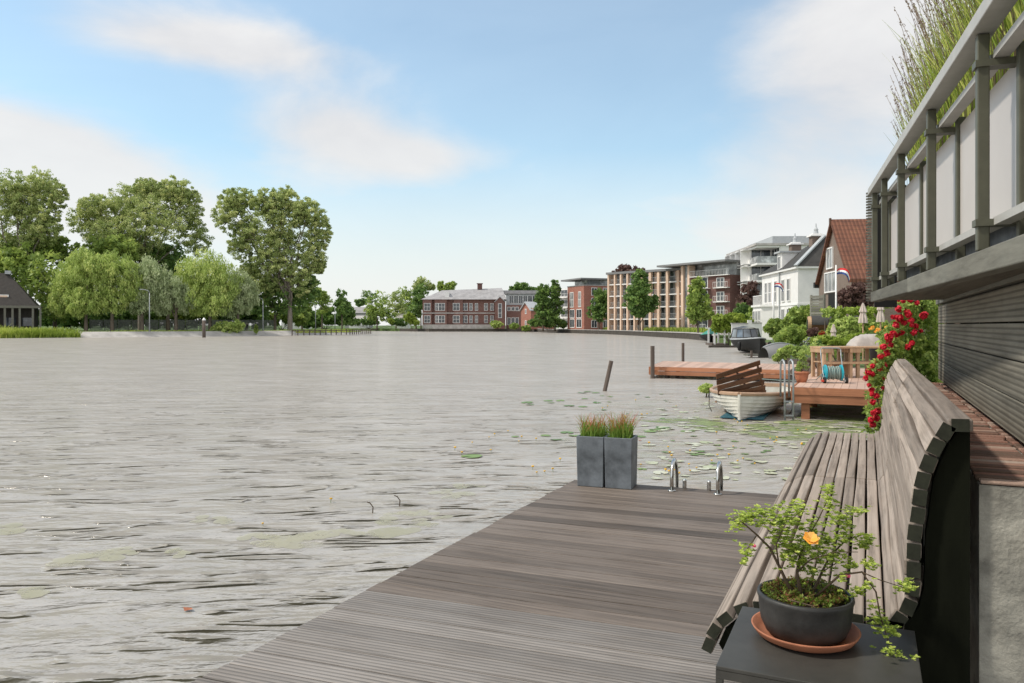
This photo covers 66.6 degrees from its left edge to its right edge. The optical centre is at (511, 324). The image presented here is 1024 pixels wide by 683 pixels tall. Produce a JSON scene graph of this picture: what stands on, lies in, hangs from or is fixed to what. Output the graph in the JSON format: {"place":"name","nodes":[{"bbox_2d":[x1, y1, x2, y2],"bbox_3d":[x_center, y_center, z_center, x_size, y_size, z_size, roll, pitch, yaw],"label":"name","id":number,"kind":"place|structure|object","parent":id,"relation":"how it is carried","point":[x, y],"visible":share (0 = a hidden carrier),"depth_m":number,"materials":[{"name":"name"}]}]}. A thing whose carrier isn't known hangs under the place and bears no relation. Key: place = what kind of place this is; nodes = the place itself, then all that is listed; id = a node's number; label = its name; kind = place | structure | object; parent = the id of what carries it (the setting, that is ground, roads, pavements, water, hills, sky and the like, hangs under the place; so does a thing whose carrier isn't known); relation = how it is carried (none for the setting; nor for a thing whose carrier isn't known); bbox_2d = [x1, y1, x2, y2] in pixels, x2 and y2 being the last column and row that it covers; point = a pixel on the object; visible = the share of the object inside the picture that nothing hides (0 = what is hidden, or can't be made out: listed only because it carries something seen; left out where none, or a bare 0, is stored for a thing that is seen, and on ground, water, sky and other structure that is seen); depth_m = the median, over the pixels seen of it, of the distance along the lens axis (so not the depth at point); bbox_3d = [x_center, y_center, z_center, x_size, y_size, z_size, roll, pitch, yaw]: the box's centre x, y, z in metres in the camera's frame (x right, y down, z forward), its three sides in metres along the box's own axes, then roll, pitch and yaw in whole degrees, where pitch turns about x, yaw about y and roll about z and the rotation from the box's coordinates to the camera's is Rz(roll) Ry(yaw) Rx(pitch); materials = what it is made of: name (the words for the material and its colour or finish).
{"place":"outdoors","nodes":[
{"label":"outdoors","id":0,"kind":"place"},
{"bbox_2d":[42,327,327,331],"bbox_3d":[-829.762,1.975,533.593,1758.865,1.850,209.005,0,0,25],"label":"bank","id":1,"kind":"structure","parent":0,"point":[91,329],"depth_m":182.02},
{"bbox_2d":[0,271,42,328],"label":"house","id":2,"kind":"structure","parent":1,"relation":"on","point":[20,306],"depth_m":122.33,"materials":[{"name":"grey wood"}]},
{"bbox_2d":[0,165,69,281],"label":"tall poplar","id":3,"kind":"object","parent":1,"relation":"on","point":[23,206],"visible":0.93,"depth_m":136.89,"materials":[{"name":"green plant"}]},
{"bbox_2d":[0,241,80,327],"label":"broad tree","id":4,"kind":"object","parent":1,"relation":"on","point":[35,273],"visible":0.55,"depth_m":132.73,"materials":[{"name":"green plant"}]},
{"bbox_2d":[0,233,141,294],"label":"broad tree","id":5,"kind":"object","parent":1,"relation":"on","point":[119,243],"visible":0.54,"depth_m":140.00,"materials":[{"name":"green plant"}]},
{"bbox_2d":[40,304,108,329],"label":"undergrowth","id":6,"kind":"object","parent":1,"relation":"on","point":[74,322],"visible":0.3,"depth_m":151.09,"materials":[{"name":"green plant"}]},
{"bbox_2d":[47,246,117,330],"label":"willow tree","id":7,"kind":"object","parent":1,"relation":"on","point":[69,294],"visible":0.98,"depth_m":125.61,"materials":[{"name":"green plant"}]},
{"bbox_2d":[95,250,149,330],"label":"willow tree","id":8,"kind":"object","parent":1,"relation":"on","point":[123,289],"visible":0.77,"depth_m":127.21,"materials":[{"name":"green plant"}]},
{"bbox_2d":[101,303,162,329],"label":"undergrowth","id":9,"kind":"object","parent":1,"relation":"on","point":[126,315],"visible":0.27,"depth_m":152.41,"materials":[{"name":"green plant"}]},
{"bbox_2d":[65,175,214,330],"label":"tall poplar","id":10,"kind":"object","parent":1,"relation":"on","point":[171,192],"visible":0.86,"depth_m":146.55,"materials":[{"name":"green plant"}]},
{"bbox_2d":[124,253,177,330],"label":"willow tree","id":11,"kind":"object","parent":1,"relation":"on","point":[146,269],"visible":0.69,"depth_m":129.00,"materials":[{"name":"green plant"}]},
{"bbox_2d":[139,243,189,329],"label":"broad tree","id":12,"kind":"object","parent":1,"relation":"on","point":[170,259],"visible":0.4,"depth_m":149.71,"materials":[{"name":"green plant"}]},
{"bbox_2d":[150,271,195,329],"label":"willow tree","id":13,"kind":"object","parent":1,"relation":"on","point":[176,302],"visible":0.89,"depth_m":129.98,"materials":[{"name":"green plant"}]},
{"bbox_2d":[95,319,273,330],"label":"palisade fence","id":14,"kind":"object","parent":1,"relation":"on","point":[99,324],"visible":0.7,"depth_m":149.83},
{"bbox_2d":[154,306,221,329],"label":"undergrowth","id":15,"kind":"object","parent":1,"relation":"on","point":[188,317],"visible":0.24,"depth_m":154.60,"materials":[{"name":"green plant"}]},
{"bbox_2d":[173,247,244,329],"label":"willow tree","id":16,"kind":"object","parent":1,"relation":"on","point":[207,284],"visible":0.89,"depth_m":132.53,"materials":[{"name":"green plant"}]},
{"bbox_2d":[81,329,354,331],"bbox_3d":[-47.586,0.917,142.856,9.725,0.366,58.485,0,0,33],"label":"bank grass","id":17,"kind":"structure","parent":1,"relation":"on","point":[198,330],"depth_m":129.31,"materials":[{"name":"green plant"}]},
{"bbox_2d":[200,310,270,328],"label":"undergrowth","id":18,"kind":"object","parent":1,"relation":"on","point":[252,316],"visible":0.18,"depth_m":156.88,"materials":[{"name":"green plant"}]},
{"bbox_2d":[217,267,260,320],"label":"willow tree","id":19,"kind":"object","parent":1,"relation":"on","point":[247,300],"visible":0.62,"depth_m":135.51,"materials":[{"name":"green plant"}]},
{"bbox_2d":[210,184,333,330],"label":"tall poplar","id":20,"kind":"object","parent":1,"relation":"on","point":[281,206],"visible":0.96,"depth_m":144.68,"materials":[{"name":"green plant"}]},
{"bbox_2d":[251,274,320,329],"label":"broad tree","id":21,"kind":"object","parent":1,"relation":"on","point":[265,305],"visible":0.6,"depth_m":146.87,"materials":[{"name":"green plant"}]},
{"bbox_2d":[266,302,310,329],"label":"undergrowth","id":22,"kind":"object","parent":1,"relation":"on","point":[302,319],"visible":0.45,"depth_m":163.18,"materials":[{"name":"green plant"}]},
{"bbox_2d":[311,286,333,328],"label":"round tree","id":23,"kind":"object","parent":1,"relation":"on","point":[324,298],"visible":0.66,"depth_m":177.90,"materials":[{"name":"green plant"}]},
{"bbox_2d":[294,304,355,328],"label":"undergrowth","id":24,"kind":"object","parent":1,"relation":"on","point":[329,318],"visible":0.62,"depth_m":188.84,"materials":[{"name":"green plant"}]},
{"bbox_2d":[333,288,353,328],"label":"round tree","id":25,"kind":"object","parent":1,"relation":"on","point":[341,304],"visible":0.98,"depth_m":184.41,"materials":[{"name":"green plant"}]},
{"bbox_2d":[14,330,365,337],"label":"bank slope","id":26,"kind":"structure","parent":0,"point":[173,334],"depth_m":127.65,"materials":[{"name":"concrete"}]},
{"bbox_2d":[209,319,245,332],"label":"shrub","id":27,"kind":"object","parent":26,"relation":"on","point":[225,326],"visible":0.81,"depth_m":133.24,"materials":[{"name":"green plant"}]},
{"bbox_2d":[41,325,730,337],"bbox_3d":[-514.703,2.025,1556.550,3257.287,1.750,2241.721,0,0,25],"label":"bank","id":28,"kind":"structure","parent":0,"point":[391,328],"depth_m":295.62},
{"bbox_2d":[354,290,379,306],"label":"round tree","id":29,"kind":"object","parent":28,"relation":"on","point":[361,302],"visible":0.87,"depth_m":299.34,"materials":[{"name":"green plant"}]},
{"bbox_2d":[345,318,407,328],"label":"hedge","id":30,"kind":"object","parent":28,"relation":"on","point":[398,322],"visible":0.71,"depth_m":249.56,"materials":[{"name":"green plant"}]},
{"bbox_2d":[363,290,397,329],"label":"broad tree","id":31,"kind":"object","parent":28,"relation":"on","point":[374,312],"visible":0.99,"depth_m":244.57,"materials":[{"name":"green plant"}]},
{"bbox_2d":[386,291,407,327],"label":"broad tree","id":32,"kind":"object","parent":28,"relation":"on","point":[400,303],"visible":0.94,"depth_m":264.17,"materials":[{"name":"green plant"}]},
{"bbox_2d":[395,286,413,312],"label":"broad tree","id":33,"kind":"object","parent":28,"relation":"on","point":[408,294],"visible":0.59,"depth_m":279.85,"materials":[{"name":"green plant"}]},
{"bbox_2d":[411,282,428,328],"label":"tall tree","id":34,"kind":"object","parent":28,"relation":"on","point":[418,297],"visible":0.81,"depth_m":249.50,"materials":[{"name":"green plant"}]},
{"bbox_2d":[410,275,435,323],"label":"tall tree","id":35,"kind":"object","parent":28,"relation":"on","point":[428,284],"visible":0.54,"depth_m":284.09,"materials":[{"name":"green plant"}]},
{"bbox_2d":[421,283,505,328],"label":"school building","id":36,"kind":"structure","parent":28,"relation":"on","point":[461,309],"depth_m":229.95,"materials":[{"name":"brick"}]},
{"bbox_2d":[494,297,505,328],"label":"stair tower","id":37,"kind":"structure","parent":28,"relation":"on","point":[500,309],"depth_m":226.00,"materials":[{"name":"brick"}]},
{"bbox_2d":[503,290,538,328],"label":"school wing","id":38,"kind":"structure","parent":28,"relation":"on","point":[516,300],"depth_m":229.41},
{"bbox_2d":[561,278,606,329],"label":"red brick flats","id":39,"kind":"structure","parent":28,"relation":"on","point":[580,295],"depth_m":179.90,"materials":[{"name":"brick"}]},
{"bbox_2d":[606,268,680,330],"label":"tan flats","id":40,"kind":"structure","parent":28,"relation":"on","point":[666,288],"depth_m":155.02,"materials":[{"name":"beige brick"}]},
{"bbox_2d":[657,259,740,327],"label":"dark brick flats","id":41,"kind":"structure","parent":28,"relation":"on","point":[721,278],"depth_m":140.48,"materials":[{"name":"brick"}]},
{"bbox_2d":[735,280,760,307],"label":"purple tree","id":42,"kind":"object","parent":28,"relation":"on","point":[747,297],"visible":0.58,"depth_m":91.50,"materials":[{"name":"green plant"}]},
{"bbox_2d":[725,236,808,317],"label":"white flats","id":43,"kind":"structure","parent":28,"relation":"on","point":[756,259],"depth_m":133.53,"materials":[{"name":"paint"}]},
{"bbox_2d":[0,331,877,682],"bbox_3d":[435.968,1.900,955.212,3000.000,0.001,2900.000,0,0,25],"label":"water","id":44,"kind":"structure","parent":0,"point":[148,449],"depth_m":10.94,"materials":[{"name":"liquid"}]},
{"bbox_2d":[0,324,81,337],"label":"reeds","id":45,"kind":"object","parent":44,"relation":"in","point":[30,332],"visible":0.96,"depth_m":115.09,"materials":[{"name":"green plant"}]},
{"bbox_2d":[0,483,485,598],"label":"sunken lily leaves","id":46,"kind":"object","parent":44,"relation":"on","point":[114,554],"visible":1,"depth_m":7.06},
{"bbox_2d":[191,480,923,682],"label":"swimming deck","id":47,"kind":"structure","parent":44,"relation":"in","point":[572,582],"depth_m":4.03,"materials":[{"name":"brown wood"}]},
{"bbox_2d":[576,413,609,487],"bbox_3d":[0.734,1.124,7.094,0.337,0.648,0.397,0,0,-45],"label":"planter","id":48,"kind":"object","parent":47,"relation":"on","point":[590,456],"visible":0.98,"depth_m":6.99,"materials":[{"name":"concrete"}]},
{"bbox_2d":[598,411,642,489],"bbox_3d":[0.988,1.111,6.988,0.431,0.675,0.418,0,0,21],"label":"planter","id":49,"kind":"object","parent":47,"relation":"on","point":[620,444],"visible":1,"depth_m":6.90,"materials":[{"name":"concrete"}]},
{"bbox_2d":[668,458,722,494],"bbox_3d":[1.627,1.715,6.867,0.458,1.066,0.355,0,0,21],"label":"swim ladder","id":50,"kind":"object","parent":47,"relation":"attached to","point":[719,476],"visible":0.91,"depth_m":6.81,"materials":[{"name":"silver metal"}]},
{"bbox_2d":[716,606,921,682],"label":"side table","id":51,"kind":"object","parent":47,"relation":"on","point":[749,654],"visible":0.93,"depth_m":2.34,"materials":[{"name":"metal"}]},
{"bbox_2d":[751,612,860,653],"bbox_3d":[0.945,0.989,2.515,0.332,0.036,0.332,0,0,25],"label":"saucer","id":52,"kind":"object","parent":51,"relation":"on","point":[852,638],"visible":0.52,"depth_m":2.42,"materials":[{"name":"ceramic"}]},
{"bbox_2d":[725,482,919,660],"bbox_3d":[0.988,0.784,2.501,0.570,0.566,0.338,0,0,25],"label":"potted bonsai","id":53,"kind":"object","parent":51,"relation":"on","point":[809,611],"visible":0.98,"depth_m":2.47,"materials":[{"name":"plant"}]},
{"bbox_2d":[701,359,972,682],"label":"curved bench","id":54,"kind":"object","parent":47,"relation":"on","point":[890,469],"visible":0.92,"depth_m":2.94,"materials":[{"name":"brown wood"}]},
{"bbox_2d":[400,329,716,342],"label":"quay edge","id":55,"kind":"object","parent":44,"relation":"in","point":[672,335],"visible":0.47,"depth_m":168.59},
{"bbox_2d":[527,318,566,329],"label":"shrub","id":56,"kind":"object","parent":55,"relation":"on","point":[532,322],"visible":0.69,"depth_m":187.13,"materials":[{"name":"green plant"}]},
{"bbox_2d":[706,327,729,344],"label":"pergola","id":57,"kind":"object","parent":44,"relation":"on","point":[714,343],"visible":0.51,"depth_m":74.63,"materials":[{"name":"white paint"}]},
{"bbox_2d":[710,312,755,342],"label":"vine pergola foliage","id":58,"kind":"object","parent":57,"relation":"attached to","point":[721,321],"visible":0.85,"depth_m":72.55,"materials":[{"name":"green plant"}]},
{"bbox_2d":[649,361,796,380],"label":"jetty","id":59,"kind":"object","parent":44,"relation":"in","point":[668,368],"visible":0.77,"depth_m":27.47,"materials":[{"name":"brown wood"}]},
{"bbox_2d":[709,382,791,421],"bbox_3d":[5.219,1.662,17.029,1.870,0.683,3.789,0,0,24],"label":"rowing boat","id":60,"kind":"object","parent":44,"relation":"on","point":[740,406],"visible":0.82,"depth_m":15.76,"materials":[{"name":"paint"}]},
{"bbox_2d":[716,360,765,395],"bbox_3d":[4.766,1.129,16.263,1.231,0.794,0.196,0,0,-15],"label":"wooden grating","id":61,"kind":"object","parent":60,"relation":"in","point":[744,387],"visible":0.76,"depth_m":16.23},
{"bbox_2d":[730,326,770,353],"bbox_3d":[16.092,0.960,52.789,2.228,1.800,5.642,0,0,4],"label":"cruiser","id":62,"kind":"object","parent":44,"relation":"on","point":[750,339],"visible":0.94,"depth_m":52.39,"materials":[{"name":"black paint"}]},
{"bbox_2d":[641,404,874,440],"bbox_3d":[5.920,1.895,17.909,4.300,0.001,10.500,0,0,25],"label":"duckweed","id":63,"kind":"object","parent":44,"relation":"on","point":[760,426],"visible":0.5,"depth_m":14.86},
{"bbox_2d":[791,368,884,418],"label":"timber terrace","id":64,"kind":"structure","parent":44,"relation":"in","point":[809,393],"depth_m":15.66,"materials":[{"name":"brown wood"}]},
{"bbox_2d":[780,359,793,419],"bbox_3d":[5.522,1.465,15.670,0.210,1.570,0.280,0,0,0],"label":"boarding ladder","id":65,"kind":"object","parent":64,"relation":"attached to","point":[783,361],"visible":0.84,"depth_m":15.54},
{"bbox_2d":[794,350,809,382],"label":"potted shrub","id":66,"kind":"object","parent":64,"relation":"on","point":[801,376],"visible":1,"depth_m":17.03,"materials":[{"name":"green plant"}]},
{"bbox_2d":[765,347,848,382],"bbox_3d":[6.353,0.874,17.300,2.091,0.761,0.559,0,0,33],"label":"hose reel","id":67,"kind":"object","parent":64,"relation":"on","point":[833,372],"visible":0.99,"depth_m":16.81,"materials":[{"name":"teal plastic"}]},
{"bbox_2d":[810,346,903,377],"bbox_3d":[8.348,0.885,18.819,2.100,0.740,0.662,0,0,-6],"label":"wooden railing","id":68,"kind":"object","parent":64,"relation":"on","point":[848,362],"visible":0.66,"depth_m":18.59,"materials":[{"name":"brown wood"}]},
{"bbox_2d":[846,334,880,345],"bbox_3d":[8.735,0.367,19.300,0.768,0.296,0.504,0,0,0],"label":"covered barbecue","id":69,"kind":"object","parent":68,"relation":"on","point":[865,339],"visible":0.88,"depth_m":19.09,"materials":[{"name":"grey fabric"}]},
{"bbox_2d":[923,416,1023,682],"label":"quay wall","id":70,"kind":"structure","parent":44,"relation":"in","point":[996,583],"depth_m":2.56,"materials":[{"name":"concrete"}]},
{"bbox_2d":[931,382,1023,486],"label":"brick ledge","id":71,"kind":"object","parent":70,"relation":"on","point":[996,458],"visible":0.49,"depth_m":3.18,"materials":[{"name":"brick"}]},
{"bbox_2d":[936,273,1023,442],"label":"boarded wall","id":72,"kind":"structure","parent":71,"relation":"on","point":[981,356],"depth_m":4.02,"materials":[{"name":"grey wood"}]},
{"bbox_2d":[860,300,943,433],"bbox_3d":[3.831,0.390,7.618,0.792,1.452,1.124,0,0,25],"label":"climbing rose","id":73,"kind":"object","parent":72,"relation":"attached to","point":[919,352],"visible":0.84,"depth_m":7.48,"materials":[{"name":"green plant"}]},
{"bbox_2d":[871,234,1023,301],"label":"balcony","id":74,"kind":"structure","parent":72,"relation":"attached to","point":[991,265],"depth_m":3.33,"materials":[{"name":"grey concrete"}]},
{"bbox_2d":[866,193,896,306],"bbox_3d":[3.118,-0.640,6.586,0.237,0.980,0.085,0,0,25],"label":"louvred screen","id":75,"kind":"object","parent":74,"relation":"attached to","point":[889,303],"visible":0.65,"depth_m":6.61,"materials":[{"name":"grey wood"}]},
{"bbox_2d":[868,0,1023,290],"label":"balcony railing","id":76,"kind":"object","parent":74,"relation":"on","point":[960,190],"visible":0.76,"depth_m":3.55,"materials":[{"name":"glass"}]},
{"bbox_2d":[884,0,1023,277],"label":"grass trough","id":77,"kind":"object","parent":74,"relation":"on","point":[965,15],"depth_m":4.46,"materials":[{"name":"plant"}]},
{"bbox_2d":[0,0,973,324],"label":"sky","id":78,"kind":"structure","parent":0,"point":[502,144],"materials":[{"name":"blue"}]},
{"bbox_2d":[716,338,937,367],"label":"garden ground","id":79,"kind":"structure","parent":0,"point":[721,340],"depth_m":36.95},
{"bbox_2d":[708,320,761,347],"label":"garden wall","id":80,"kind":"structure","parent":79,"relation":"on","point":[748,324],"depth_m":66.00,"materials":[{"name":"paint"}]},
{"bbox_2d":[762,318,782,342],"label":"round shrub","id":81,"kind":"object","parent":79,"relation":"on","point":[771,327],"visible":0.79,"depth_m":55.67,"materials":[{"name":"green plant"}]},
{"bbox_2d":[758,342,806,358],"bbox_3d":[11.619,1.067,33.227,2.220,0.666,1.237,0,0,-20],"label":"upturned boat","id":82,"kind":"object","parent":79,"relation":"on","point":[768,350],"visible":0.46,"depth_m":32.91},
{"bbox_2d":[771,344,793,363],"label":"shrub","id":83,"kind":"object","parent":79,"relation":"on","point":[783,352],"visible":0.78,"depth_m":30.87,"materials":[{"name":"green plant"}]},
{"bbox_2d":[751,225,825,339],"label":"white villa","id":84,"kind":"object","parent":79,"relation":"on","point":[793,271],"visible":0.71,"depth_m":68.10,"materials":[{"name":"paint"}]},
{"bbox_2d":[751,295,777,339],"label":"bay window","id":85,"kind":"structure","parent":84,"relation":"in","point":[761,313],"depth_m":71.36,"materials":[{"name":"white paint"}]},
{"bbox_2d":[774,323,807,345],"bbox_3d":[15.354,0.735,42.002,2.447,1.669,1.417,0,0,-5],"label":"shrub","id":86,"kind":"object","parent":79,"relation":"on","point":[793,333],"visible":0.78,"depth_m":41.68,"materials":[{"name":"green plant"}]},
{"bbox_2d":[780,304,818,344],"bbox_3d":[19.199,-0.002,51.965,2.554,2.938,1.951,0,0,25],"label":"shrub","id":87,"kind":"object","parent":79,"relation":"on","point":[796,315],"visible":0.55,"depth_m":51.59,"materials":[{"name":"green plant"}]},
{"bbox_2d":[810,294,825,315],"bbox_3d":[17.836,-0.210,45.515,0.100,3.119,1.247,0,0,-17],"label":"slatted fence","id":88,"kind":"object","parent":79,"relation":"on","point":[814,300],"visible":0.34,"depth_m":45.45,"materials":[{"name":"grey wood"}]},
{"bbox_2d":[819,307,840,358],"bbox_3d":[12.860,0.373,31.590,0.742,2.194,1.083,0,0,0],"label":"shrub","id":89,"kind":"object","parent":79,"relation":"on","point":[828,312],"visible":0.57,"depth_m":31.30,"materials":[{"name":"green plant"}]},
{"bbox_2d":[806,316,858,330],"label":"barrel sauna","id":90,"kind":"structure","parent":79,"relation":"on","point":[814,321],"depth_m":37.58,"materials":[{"name":"wood"}]},
{"bbox_2d":[810,332,863,360],"bbox_3d":[10.737,0.844,25.537,2.026,1.242,1.066,0,0,-5],"label":"shrub","id":91,"kind":"object","parent":79,"relation":"on","point":[826,340],"visible":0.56,"depth_m":25.21,"materials":[{"name":"green plant"}]},
{"bbox_2d":[825,315,859,359],"bbox_3d":[12.399,0.536,29.003,1.420,1.846,1.372,0,0,25],"label":"shrub","id":92,"kind":"object","parent":79,"relation":"on","point":[845,326],"visible":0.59,"depth_m":28.67,"materials":[{"name":"green plant"}]},
{"bbox_2d":[825,306,884,357],"bbox_3d":[13.978,0.390,31.942,2.369,2.405,1.416,0,0,0],"label":"hedge","id":93,"kind":"object","parent":79,"relation":"on","point":[870,312],"visible":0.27,"depth_m":31.56,"materials":[{"name":"green plant"}]},
{"bbox_2d":[837,281,873,315],"bbox_3d":[16.846,-0.260,38.008,2.060,3.819,1.615,0,0,25],"label":"purple tree","id":94,"kind":"object","parent":79,"relation":"on","point":[853,295],"visible":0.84,"depth_m":37.76,"materials":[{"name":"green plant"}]},
{"bbox_2d":[858,303,867,360],"bbox_3d":[12.375,0.302,27.500,0.488,2.156,0.500,0,0,25],"label":"parasol","id":95,"kind":"object","parent":79,"relation":"on","point":[862,319],"visible":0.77,"depth_m":27.45,"materials":[{"name":"beige fabric"}]},
{"bbox_2d":[858,319,891,333],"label":"shrub","id":96,"kind":"object","parent":79,"relation":"on","point":[869,324],"visible":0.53,"depth_m":27.81,"materials":[{"name":"green plant"}]},
{"bbox_2d":[813,218,959,336],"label":"gabled house","id":97,"kind":"structure","parent":0,"point":[845,245],"depth_m":47.50,"materials":[{"name":"brown brick"}]},
{"bbox_2d":[824,271,834,292],"bbox_3d":[20.016,-2.693,49.024,0.100,1.300,2.400,0,0,6],"label":"window","id":98,"kind":"structure","parent":97,"relation":"in","point":[829,277],"depth_m":49.22,"materials":[{"name":"white paint"}]},
{"bbox_2d":[826,247,833,269],"bbox_3d":[20.031,-4.205,49.158,0.100,1.350,1.300,0,0,6],"label":"window","id":99,"kind":"structure","parent":97,"relation":"in","point":[829,251],"depth_m":49.00,"materials":[{"name":"white paint"}]},
{"label":"promenade","id":100,"kind":"structure","parent":0,"visible":0},
{"bbox_2d":[519,301,553,328],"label":"gabled house","id":101,"kind":"structure","parent":100,"relation":"on","point":[527,312],"depth_m":214.52,"materials":[{"name":"red brick"}]},
{"bbox_2d":[531,283,555,330],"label":"upright poplar","id":102,"kind":"object","parent":100,"relation":"on","point":[542,300],"visible":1,"depth_m":185.03,"materials":[{"name":"green plant"}]},
{"bbox_2d":[546,279,568,330],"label":"upright poplar","id":103,"kind":"object","parent":100,"relation":"on","point":[555,295],"visible":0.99,"depth_m":185.19,"materials":[{"name":"green plant"}]},
{"bbox_2d":[586,287,606,329],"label":"maple tree","id":104,"kind":"object","parent":100,"relation":"on","point":[598,311],"visible":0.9,"depth_m":166.89,"materials":[{"name":"green plant"}]},
{"bbox_2d":[622,268,659,330],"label":"maple tree","id":105,"kind":"object","parent":100,"relation":"on","point":[641,303],"visible":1,"depth_m":144.90,"materials":[{"name":"green plant"}]},
{"bbox_2d":[684,276,714,332],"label":"young tree","id":106,"kind":"object","parent":100,"relation":"on","point":[698,308],"visible":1,"depth_m":111.59,"materials":[{"name":"green plant"}]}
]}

